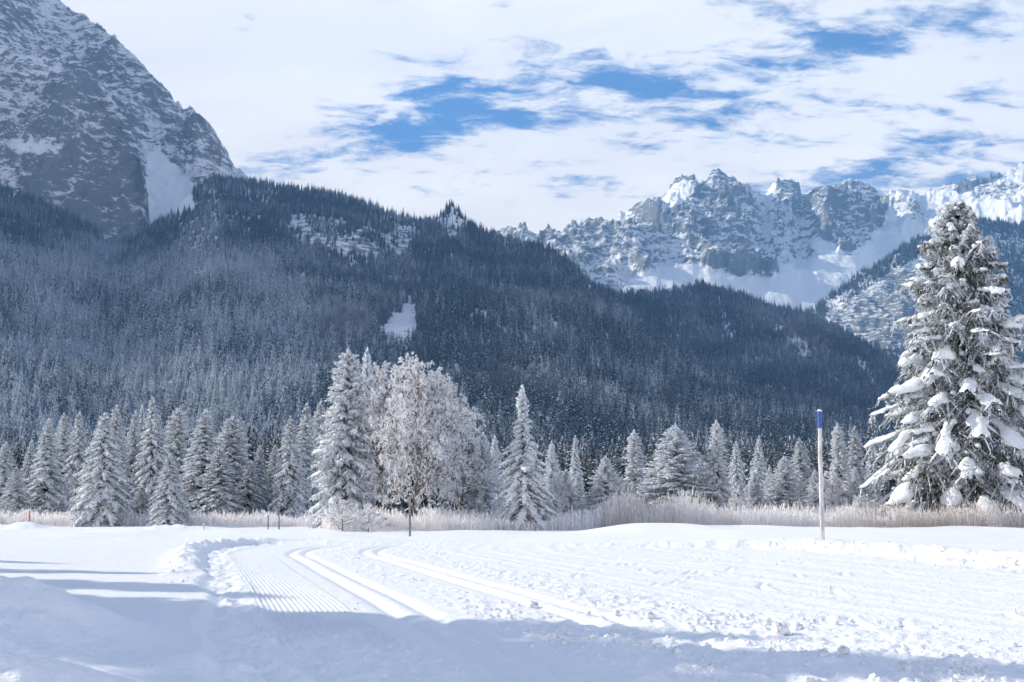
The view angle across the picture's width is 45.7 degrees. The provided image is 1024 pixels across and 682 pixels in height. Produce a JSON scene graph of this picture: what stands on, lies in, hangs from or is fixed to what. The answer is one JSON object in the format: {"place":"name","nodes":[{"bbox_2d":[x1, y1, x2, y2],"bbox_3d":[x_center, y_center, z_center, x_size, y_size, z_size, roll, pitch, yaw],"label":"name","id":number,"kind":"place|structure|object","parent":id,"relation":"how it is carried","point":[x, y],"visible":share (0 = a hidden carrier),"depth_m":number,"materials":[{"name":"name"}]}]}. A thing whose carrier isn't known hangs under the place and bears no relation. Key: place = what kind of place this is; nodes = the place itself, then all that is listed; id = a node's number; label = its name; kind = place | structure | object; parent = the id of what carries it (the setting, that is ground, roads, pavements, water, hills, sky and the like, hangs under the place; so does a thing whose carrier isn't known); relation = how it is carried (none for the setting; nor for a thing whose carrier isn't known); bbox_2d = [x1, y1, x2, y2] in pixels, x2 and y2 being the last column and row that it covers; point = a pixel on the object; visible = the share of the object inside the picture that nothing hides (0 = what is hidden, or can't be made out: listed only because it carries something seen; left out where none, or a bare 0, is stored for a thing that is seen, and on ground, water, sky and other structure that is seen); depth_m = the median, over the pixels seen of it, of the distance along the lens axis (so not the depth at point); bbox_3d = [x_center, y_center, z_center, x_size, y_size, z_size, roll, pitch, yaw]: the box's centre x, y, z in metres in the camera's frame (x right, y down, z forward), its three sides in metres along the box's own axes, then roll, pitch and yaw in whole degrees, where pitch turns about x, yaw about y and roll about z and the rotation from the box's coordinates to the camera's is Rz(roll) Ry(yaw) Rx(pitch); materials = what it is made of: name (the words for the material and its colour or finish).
{"place":"outdoors","nodes":[
{"label":"outdoors","id":0,"kind":"place"},
{"bbox_2d":[0,0,248,224],"bbox_3d":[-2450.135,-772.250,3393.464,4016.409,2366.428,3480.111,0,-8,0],"label":"rock mountain","id":1,"kind":"structure","parent":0,"point":[181,149],"depth_m":3684.81,"materials":[{"name":"stone"}]},
{"bbox_2d":[0,39,149,239],"bbox_3d":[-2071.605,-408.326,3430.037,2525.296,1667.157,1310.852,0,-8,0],"label":"rock buttress","id":2,"kind":"object","parent":1,"relation":"attached to","point":[67,137],"visible":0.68,"depth_m":3035.45,"materials":[{"name":"stone"}]},
{"bbox_2d":[3,182,806,459],"bbox_3d":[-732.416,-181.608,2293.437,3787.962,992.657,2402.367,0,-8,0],"label":"forest hillside","id":3,"kind":"structure","parent":0,"point":[400,323],"depth_m":2400.40,"materials":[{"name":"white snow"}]},
{"bbox_2d":[0,509,1023,681],"bbox_3d":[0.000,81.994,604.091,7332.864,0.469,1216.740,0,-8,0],"label":"snow field","id":4,"kind":"structure","parent":0,"point":[95,604],"depth_m":7.82,"materials":[{"name":"white snow"}]},
{"bbox_2d":[0,441,17,508],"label":"spruce tree","id":5,"kind":"object","parent":4,"relation":"on","point":[5,471],"visible":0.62,"depth_m":40.88,"materials":[{"name":"white plant"}]},
{"bbox_2d":[0,467,31,518],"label":"spruce tree","id":6,"kind":"object","parent":4,"relation":"on","point":[14,493],"visible":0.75,"depth_m":39.04,"materials":[{"name":"white plant"}]},
{"bbox_2d":[8,449,33,483],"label":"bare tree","id":7,"kind":"object","parent":4,"relation":"on","point":[21,461],"visible":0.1,"depth_m":73.57,"materials":[{"name":"plant"}]},
{"bbox_2d":[20,439,35,504],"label":"spruce tree","id":8,"kind":"object","parent":4,"relation":"on","point":[29,462],"visible":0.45,"depth_m":41.78,"materials":[{"name":"white plant"}]},
{"bbox_2d":[22,418,74,515],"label":"spruce tree","id":9,"kind":"object","parent":4,"relation":"on","point":[45,489],"visible":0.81,"depth_m":39.90,"materials":[{"name":"white plant"}]},
{"bbox_2d":[48,412,72,499],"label":"spruce tree","id":10,"kind":"object","parent":4,"relation":"on","point":[62,438],"visible":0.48,"depth_m":43.52,"materials":[{"name":"white plant"}]},
{"bbox_2d":[62,411,90,515],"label":"spruce tree","id":11,"kind":"object","parent":4,"relation":"on","point":[77,453],"visible":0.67,"depth_m":42.89,"materials":[{"name":"white plant"}]},
{"bbox_2d":[63,412,137,526],"bbox_3d":[-12.268,4.273,36.745,2.552,4.263,2.171,1,-8,-5],"label":"spruce tree","id":12,"kind":"object","parent":4,"relation":"on","point":[99,495],"visible":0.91,"depth_m":36.44,"materials":[{"name":"white plant"}]},
{"bbox_2d":[101,404,135,514],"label":"spruce tree","id":13,"kind":"object","parent":4,"relation":"on","point":[117,422],"visible":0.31,"depth_m":42.73,"materials":[{"name":"white plant"}]},
{"bbox_2d":[121,410,145,508],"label":"spruce tree","id":14,"kind":"object","parent":4,"relation":"on","point":[134,433],"visible":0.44,"depth_m":43.90,"materials":[{"name":"white plant"}]},
{"bbox_2d":[130,405,145,475],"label":"spruce tree","id":15,"kind":"object","parent":4,"relation":"on","point":[141,417],"visible":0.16,"depth_m":44.89,"materials":[{"name":"white plant"}]},
{"bbox_2d":[127,486,154,525],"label":"spruce tree","id":16,"kind":"object","parent":4,"relation":"on","point":[142,505],"visible":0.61,"depth_m":37.32,"materials":[{"name":"grey plant"}]},
{"bbox_2d":[126,396,168,510],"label":"spruce tree","id":17,"kind":"object","parent":4,"relation":"on","point":[151,456],"visible":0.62,"depth_m":41.74,"materials":[{"name":"white plant"}]},
{"bbox_2d":[145,455,193,526],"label":"spruce tree","id":18,"kind":"object","parent":4,"relation":"on","point":[169,507],"visible":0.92,"depth_m":35.21,"materials":[{"name":"white plant"}]},
{"bbox_2d":[159,407,191,488],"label":"spruce tree","id":19,"kind":"object","parent":4,"relation":"on","point":[177,442],"visible":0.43,"depth_m":42.89,"materials":[{"name":"white plant"}]},
{"bbox_2d":[176,408,236,513],"bbox_3d":[-10.099,4.326,39.424,3.005,4.294,2.810,5,-10,-22],"label":"spruce tree","id":20,"kind":"object","parent":4,"relation":"on","point":[196,466],"visible":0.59,"depth_m":39.14,"materials":[{"name":"white plant"}]},
{"bbox_2d":[189,447,249,517],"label":"spruce tree","id":21,"kind":"object","parent":4,"relation":"on","point":[220,486],"visible":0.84,"depth_m":38.16,"materials":[{"name":"white plant"}]},
{"bbox_2d":[211,415,260,511],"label":"spruce tree","id":22,"kind":"object","parent":4,"relation":"on","point":[231,445],"visible":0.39,"depth_m":40.87,"materials":[{"name":"white plant"}]},
{"bbox_2d":[242,424,255,468],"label":"spruce tree","id":23,"kind":"object","parent":4,"relation":"on","point":[250,457],"visible":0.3,"depth_m":91.51,"materials":[{"name":"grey plant"}]},
{"bbox_2d":[231,460,267,514],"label":"spruce tree","id":24,"kind":"object","parent":4,"relation":"on","point":[248,486],"visible":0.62,"depth_m":39.85,"materials":[{"name":"white plant"}]},
{"bbox_2d":[253,445,271,512],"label":"spruce tree","id":25,"kind":"object","parent":4,"relation":"on","point":[260,469],"visible":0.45,"depth_m":42.15,"materials":[{"name":"white plant"}]},
{"bbox_2d":[264,439,275,480],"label":"spruce tree","id":26,"kind":"object","parent":4,"relation":"on","point":[269,451],"visible":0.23,"depth_m":76.81,"materials":[{"name":"grey plant"}]},
{"bbox_2d":[264,445,279,510],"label":"spruce tree","id":27,"kind":"object","parent":4,"relation":"on","point":[272,462],"visible":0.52,"depth_m":42.48,"materials":[{"name":"white plant"}]},
{"bbox_2d":[278,503,279,528],"bbox_3d":[-5.786,4.364,30.201,0.058,0.699,0.041,0,-8,0],"label":"marker pole","id":28,"kind":"object","parent":4,"relation":"on","point":[278,515],"visible":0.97,"depth_m":30.19,"materials":[{"name":"white"}]},
{"bbox_2d":[267,416,313,518],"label":"spruce tree","id":29,"kind":"object","parent":4,"relation":"on","point":[289,484],"visible":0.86,"depth_m":38.19,"materials":[{"name":"white plant"}]},
{"bbox_2d":[296,403,321,517],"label":"spruce tree","id":30,"kind":"object","parent":4,"relation":"on","point":[307,429],"visible":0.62,"depth_m":39.65,"materials":[{"name":"white plant"}]},
{"bbox_2d":[308,401,330,499],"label":"spruce tree","id":31,"kind":"object","parent":4,"relation":"on","point":[318,412],"visible":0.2,"depth_m":41.35,"materials":[{"name":"white plant"}]},
{"bbox_2d":[316,496,367,531],"bbox_3d":[-3.974,4.165,29.082,1.414,0.884,1.216,0,-8,0],"label":"frosted bush","id":32,"kind":"object","parent":4,"relation":"on","point":[339,515],"visible":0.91,"depth_m":28.99,"materials":[{"name":"white plant"}]},
{"bbox_2d":[305,347,384,527],"bbox_3d":[-4.466,2.768,32.653,2.137,5.273,1.967,3,-7,-18],"label":"spruce tree","id":33,"kind":"object","parent":4,"relation":"on","point":[337,465],"visible":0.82,"depth_m":32.38,"materials":[{"name":"white plant"}]},
{"bbox_2d":[349,503,396,531],"bbox_3d":[-3.296,4.179,28.736,1.082,0.716,0.889,3,-8,-23],"label":"frosted bush","id":34,"kind":"object","parent":4,"relation":"on","point":[369,510],"visible":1,"depth_m":28.63,"materials":[{"name":"white plant"}]},
{"bbox_2d":[358,347,388,511],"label":"spruce tree","id":35,"kind":"object","parent":4,"relation":"on","point":[367,372],"visible":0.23,"depth_m":34.63,"materials":[{"name":"white plant"}]},
{"bbox_2d":[348,359,431,512],"bbox_3d":[-3.521,2.812,33.135,2.225,4.776,2.532,-2,-8,16],"label":"birch tree","id":36,"kind":"object","parent":4,"relation":"on","point":[381,374],"visible":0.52,"depth_m":32.99,"materials":[{"name":"white plant"}]},
{"bbox_2d":[382,440,399,514],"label":"spruce tree","id":37,"kind":"object","parent":4,"relation":"on","point":[390,507],"visible":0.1,"depth_m":78.61,"materials":[{"name":"grey plant"}]},
{"bbox_2d":[393,443,413,514],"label":"spruce tree","id":38,"kind":"object","parent":4,"relation":"on","point":[401,505],"visible":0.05,"depth_m":81.08,"materials":[{"name":"grey plant"}]},
{"bbox_2d":[409,493,410,536],"bbox_3d":[-2.066,3.542,24.599,0.057,0.919,0.052,0,-8,0],"label":"marker pole","id":39,"kind":"object","parent":4,"relation":"on","point":[409,514],"visible":0.96,"depth_m":24.58,"materials":[{"name":"brown"}]},
{"bbox_2d":[399,441,428,515],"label":"spruce tree","id":40,"kind":"object","parent":4,"relation":"on","point":[406,506],"visible":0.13,"depth_m":73.44,"materials":[{"name":"grey plant"}]},
{"bbox_2d":[350,352,486,517],"bbox_3d":[-2.562,2.578,31.100,3.276,4.664,3.337,-3,-8,22],"label":"birch tree","id":41,"kind":"object","parent":4,"relation":"on","point":[414,416],"visible":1,"depth_m":30.87,"materials":[{"name":"white plant"}]},
{"bbox_2d":[418,434,434,513],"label":"spruce tree","id":42,"kind":"object","parent":4,"relation":"on","point":[427,502],"visible":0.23,"depth_m":70.88,"materials":[{"name":"grey plant"}]},
{"bbox_2d":[433,455,453,511],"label":"spruce tree","id":43,"kind":"object","parent":4,"relation":"on","point":[438,500],"visible":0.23,"depth_m":85.20,"materials":[{"name":"grey plant"}]},
{"bbox_2d":[434,456,456,513],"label":"spruce tree","id":44,"kind":"object","parent":4,"relation":"on","point":[449,495],"visible":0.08,"depth_m":90.98,"materials":[{"name":"grey plant"}]},
{"bbox_2d":[429,407,501,513],"bbox_3d":[-1.350,3.463,32.925,1.873,3.390,2.091,3,-8,-21],"label":"birch tree","id":45,"kind":"object","parent":4,"relation":"on","point":[461,480],"visible":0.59,"depth_m":32.82,"materials":[{"name":"white plant"}]},
{"bbox_2d":[458,444,475,512],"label":"spruce tree","id":46,"kind":"object","parent":4,"relation":"on","point":[466,479],"visible":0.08,"depth_m":76.73,"materials":[{"name":"grey plant"}]},
{"bbox_2d":[458,432,504,517],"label":"spruce tree","id":47,"kind":"object","parent":4,"relation":"on","point":[489,487],"visible":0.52,"depth_m":33.25,"materials":[{"name":"white plant"}]},
{"bbox_2d":[486,436,509,505],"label":"spruce tree","id":48,"kind":"object","parent":4,"relation":"on","point":[495,449],"visible":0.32,"depth_m":35.87,"materials":[{"name":"white plant"}]},
{"bbox_2d":[0,487,1023,530],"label":"reed bed","id":49,"kind":"object","parent":4,"relation":"on","point":[632,510],"visible":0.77,"depth_m":29.18,"materials":[{"name":"beige plant"}]},
{"bbox_2d":[489,384,560,530],"bbox_3d":[0.396,3.218,30.163,1.934,4.309,2.022,8,-11,-44],"label":"spruce tree","id":50,"kind":"object","parent":4,"relation":"on","point":[525,496],"visible":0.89,"depth_m":29.87,"materials":[{"name":"white plant"}]},
{"bbox_2d":[526,601,539,608],"bbox_3d":[0.133,1.700,7.788,0.087,0.075,0.068,-3,-8,24],"label":"snow lump","id":51,"kind":"object","parent":4,"relation":"on","point":[532,604],"visible":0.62,"depth_m":7.77,"materials":[{"name":"white snow"}]},
{"bbox_2d":[542,441,559,509],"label":"spruce tree","id":52,"kind":"object","parent":4,"relation":"on","point":[551,463],"visible":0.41,"depth_m":38.35,"materials":[{"name":"white plant"}]},
{"bbox_2d":[546,470,580,519],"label":"alder tree","id":53,"kind":"object","parent":4,"relation":"on","point":[555,487],"visible":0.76,"depth_m":31.58,"materials":[{"name":"white plant"}]},
{"bbox_2d":[556,470,579,515],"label":"spruce tree","id":54,"kind":"object","parent":4,"relation":"on","point":[566,475],"visible":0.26,"depth_m":32.51,"materials":[{"name":"grey plant"}]},
{"bbox_2d":[569,435,587,510],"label":"spruce tree","id":55,"kind":"object","parent":4,"relation":"on","point":[575,464],"visible":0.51,"depth_m":45.12,"materials":[{"name":"white plant"}]},
{"bbox_2d":[572,472,589,511],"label":"spruce tree","id":56,"kind":"object","parent":4,"relation":"on","point":[579,487],"visible":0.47,"depth_m":34.11,"materials":[{"name":"white plant"}]},
{"bbox_2d":[582,455,592,509],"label":"spruce tree","id":57,"kind":"object","parent":4,"relation":"on","point":[587,485],"visible":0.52,"depth_m":88.91,"materials":[{"name":"grey plant"}]},
{"bbox_2d":[580,455,623,522],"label":"spruce tree","id":58,"kind":"object","parent":4,"relation":"on","point":[604,479],"visible":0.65,"depth_m":31.62,"materials":[{"name":"white plant"}]},
{"bbox_2d":[593,436,611,486],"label":"spruce tree","id":59,"kind":"object","parent":4,"relation":"on","point":[604,452],"visible":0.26,"depth_m":104.14,"materials":[{"name":"grey plant"}]},
{"bbox_2d":[599,472,639,504],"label":"alder tree","id":60,"kind":"object","parent":4,"relation":"on","point":[619,483],"visible":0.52,"depth_m":31.52,"materials":[{"name":"white plant"}]},
{"bbox_2d":[618,436,629,497],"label":"spruce tree","id":61,"kind":"object","parent":4,"relation":"on","point":[623,466],"visible":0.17,"depth_m":91.71,"materials":[{"name":"grey plant"}]},
{"bbox_2d":[622,429,645,502],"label":"spruce tree","id":62,"kind":"object","parent":4,"relation":"on","point":[632,472],"visible":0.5,"depth_m":33.39,"materials":[{"name":"white plant"}]},
{"bbox_2d":[635,473,657,505],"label":"spruce tree","id":63,"kind":"object","parent":4,"relation":"on","point":[649,475],"visible":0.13,"depth_m":32.47,"materials":[{"name":"grey plant"}]},
{"bbox_2d":[645,612,655,618],"bbox_3d":[0.784,1.561,6.902,0.064,0.048,0.051,0,-8,0],"label":"snow lump","id":64,"kind":"object","parent":4,"relation":"on","point":[649,615],"visible":0.87,"depth_m":6.89,"materials":[{"name":"white snow"}]},
{"bbox_2d":[632,423,723,510],"bbox_3d":[4.327,3.538,31.762,2.435,2.788,2.622,-4,-10,23],"label":"spruce tree","id":65,"kind":"object","parent":4,"relation":"on","point":[681,471],"visible":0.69,"depth_m":31.54,"materials":[{"name":"white plant"}]},
{"bbox_2d":[692,462,714,500],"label":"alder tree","id":66,"kind":"object","parent":4,"relation":"on","point":[705,469],"visible":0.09,"depth_m":32.48,"materials":[{"name":"white plant"}]},
{"bbox_2d":[699,419,740,508],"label":"spruce tree","id":67,"kind":"object","parent":4,"relation":"on","point":[719,481],"visible":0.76,"depth_m":31.66,"materials":[{"name":"white plant"}]},
{"bbox_2d":[728,441,746,503],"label":"spruce tree","id":68,"kind":"object","parent":4,"relation":"on","point":[738,483],"visible":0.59,"depth_m":46.62,"materials":[{"name":"white plant"}]},
{"bbox_2d":[728,491,748,518],"bbox_3d":[5.582,4.141,29.975,0.715,0.877,0.911,6,-10,-37],"label":"frosted bush","id":69,"kind":"object","parent":4,"relation":"on","point":[731,501],"visible":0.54,"depth_m":29.88,"materials":[{"name":"white plant"}]},
{"bbox_2d":[741,470,766,510],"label":"spruce tree","id":70,"kind":"object","parent":4,"relation":"on","point":[755,498],"visible":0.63,"depth_m":33.31,"materials":[{"name":"grey plant"}]},
{"bbox_2d":[743,435,767,504],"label":"spruce tree","id":71,"kind":"object","parent":4,"relation":"on","point":[758,463],"visible":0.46,"depth_m":45.98,"materials":[{"name":"white plant"}]},
{"bbox_2d":[762,465,773,508],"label":"spruce tree","id":72,"kind":"object","parent":4,"relation":"on","point":[768,472],"visible":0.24,"depth_m":34.19,"materials":[{"name":"grey plant"}]},
{"bbox_2d":[772,444,779,479],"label":"spruce tree","id":73,"kind":"object","parent":4,"relation":"on","point":[775,457],"visible":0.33,"depth_m":102.08,"materials":[{"name":"grey plant"}]},
{"bbox_2d":[771,622,790,634],"bbox_3d":[1.333,1.438,6.040,0.095,0.086,0.083,0,-8,0],"label":"snow lump","id":74,"kind":"object","parent":4,"relation":"on","point":[780,628],"visible":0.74,"depth_m":6.01,"materials":[{"name":"white snow"}]},
{"bbox_2d":[775,436,788,491],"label":"spruce tree","id":75,"kind":"object","parent":4,"relation":"on","point":[782,454],"visible":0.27,"depth_m":86.53,"materials":[{"name":"grey plant"}]},
{"bbox_2d":[759,456,812,513],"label":"spruce tree","id":76,"kind":"object","parent":4,"relation":"on","point":[785,494],"visible":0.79,"depth_m":31.61,"materials":[{"name":"white plant"}]},
{"bbox_2d":[791,623,802,629],"bbox_3d":[1.459,1.468,6.228,0.056,0.053,0.055,7,-10,-41],"label":"snow lump","id":77,"kind":"object","parent":4,"relation":"on","point":[797,626],"visible":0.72,"depth_m":6.21,"materials":[{"name":"white snow"}]},
{"bbox_2d":[790,438,814,508],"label":"spruce tree","id":78,"kind":"object","parent":4,"relation":"on","point":[803,472],"visible":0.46,"depth_m":34.20,"materials":[{"name":"white plant"}]},
{"bbox_2d":[803,470,825,510],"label":"spruce tree","id":79,"kind":"object","parent":4,"relation":"on","point":[815,479],"visible":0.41,"depth_m":33.28,"materials":[{"name":"grey plant"}]},
{"bbox_2d":[811,442,818,496],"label":"spruce tree","id":80,"kind":"object","parent":4,"relation":"on","point":[813,461],"visible":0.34,"depth_m":71.00,"materials":[{"name":"grey plant"}]},
{"bbox_2d":[817,409,824,540],"bbox_3d":[4.339,1.920,17.064,0.089,1.937,0.071,0,-8,0],"label":"marker pole","id":81,"kind":"object","parent":4,"relation":"on","point":[821,489],"visible":0.97,"depth_m":17.04,"materials":[{"name":"white paint"}]},
{"bbox_2d":[817,648,828,656],"bbox_3d":[1.308,1.313,5.119,0.049,0.040,0.040,0,-8,0],"label":"snow lump","id":82,"kind":"object","parent":4,"relation":"on","point":[823,652],"visible":0.84,"depth_m":5.11,"materials":[{"name":"white snow"}]},
{"bbox_2d":[823,443,829,496],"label":"spruce tree","id":83,"kind":"object","parent":4,"relation":"on","point":[825,462],"visible":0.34,"depth_m":94.22,"materials":[{"name":"grey plant"}]},
{"bbox_2d":[805,470,855,511],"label":"alder tree","id":84,"kind":"object","parent":4,"relation":"on","point":[833,483],"visible":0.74,"depth_m":31.54,"materials":[{"name":"white plant"}]},
{"bbox_2d":[824,423,851,507],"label":"spruce tree","id":85,"kind":"object","parent":4,"relation":"on","point":[838,468],"visible":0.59,"depth_m":32.99,"materials":[{"name":"white plant"}]},
{"bbox_2d":[837,646,849,655],"bbox_3d":[1.420,1.328,5.207,0.059,0.047,0.050,0,-8,0],"label":"snow lump","id":86,"kind":"object","parent":4,"relation":"on","point":[842,650],"visible":1,"depth_m":5.19,"materials":[{"name":"white snow"}]},
{"bbox_2d":[847,467,866,507],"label":"spruce tree","id":87,"kind":"object","parent":4,"relation":"on","point":[855,484],"visible":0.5,"depth_m":31.70,"materials":[{"name":"grey plant"}]},
{"bbox_2d":[845,425,872,504],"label":"spruce tree","id":88,"kind":"object","parent":4,"relation":"on","point":[855,457],"visible":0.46,"depth_m":34.24,"materials":[{"name":"white plant"}]},
{"bbox_2d":[852,495,883,518],"bbox_3d":[8.673,4.111,29.527,1.260,0.780,0.886,4,-9,-28],"label":"frosted bush","id":89,"kind":"object","parent":4,"relation":"on","point":[858,501],"visible":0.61,"depth_m":29.48,"materials":[{"name":"white plant"}]},
{"bbox_2d":[864,437,882,507],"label":"spruce tree","id":90,"kind":"object","parent":4,"relation":"on","point":[869,473],"visible":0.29,"depth_m":36.67,"materials":[{"name":"grey plant"}]},
{"bbox_2d":[878,442,899,502],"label":"spruce tree","id":91,"kind":"object","parent":4,"relation":"on","point":[892,487],"visible":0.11,"depth_m":70.69,"materials":[{"name":"grey plant"}]},
{"bbox_2d":[896,661,910,670],"bbox_3d":[1.511,1.256,4.684,0.058,0.049,0.046,0,-8,0],"label":"snow lump","id":92,"kind":"object","parent":4,"relation":"on","point":[901,665],"visible":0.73,"depth_m":4.67,"materials":[{"name":"white snow"}]},
{"bbox_2d":[853,193,1023,526],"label":"giant spruce tree","id":93,"kind":"object","parent":4,"relation":"on","point":[977,409],"visible":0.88,"depth_m":30.45,"materials":[{"name":"white plant"}]},
{"bbox_2d":[60,0,1023,233],"label":"sky","id":94,"kind":"structure","parent":0,"point":[538,114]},
{"bbox_2d":[493,162,1023,311],"bbox_3d":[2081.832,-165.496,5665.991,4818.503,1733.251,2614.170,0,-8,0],"label":"mountain range","id":95,"kind":"structure","parent":0,"point":[785,242],"depth_m":5102.78,"materials":[{"name":"white snow"}]},
{"bbox_2d":[633,285,886,434],"bbox_3d":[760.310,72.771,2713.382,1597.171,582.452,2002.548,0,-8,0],"label":"hillside","id":96,"kind":"structure","parent":0,"point":[794,338],"depth_m":2695.50,"materials":[{"name":"white snow"}]},
{"bbox_2d":[813,220,1023,374],"bbox_3d":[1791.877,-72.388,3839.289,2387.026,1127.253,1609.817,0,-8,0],"label":"wooded shoulder","id":97,"kind":"object","parent":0,"point":[872,311],"visible":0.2,"depth_m":3706.74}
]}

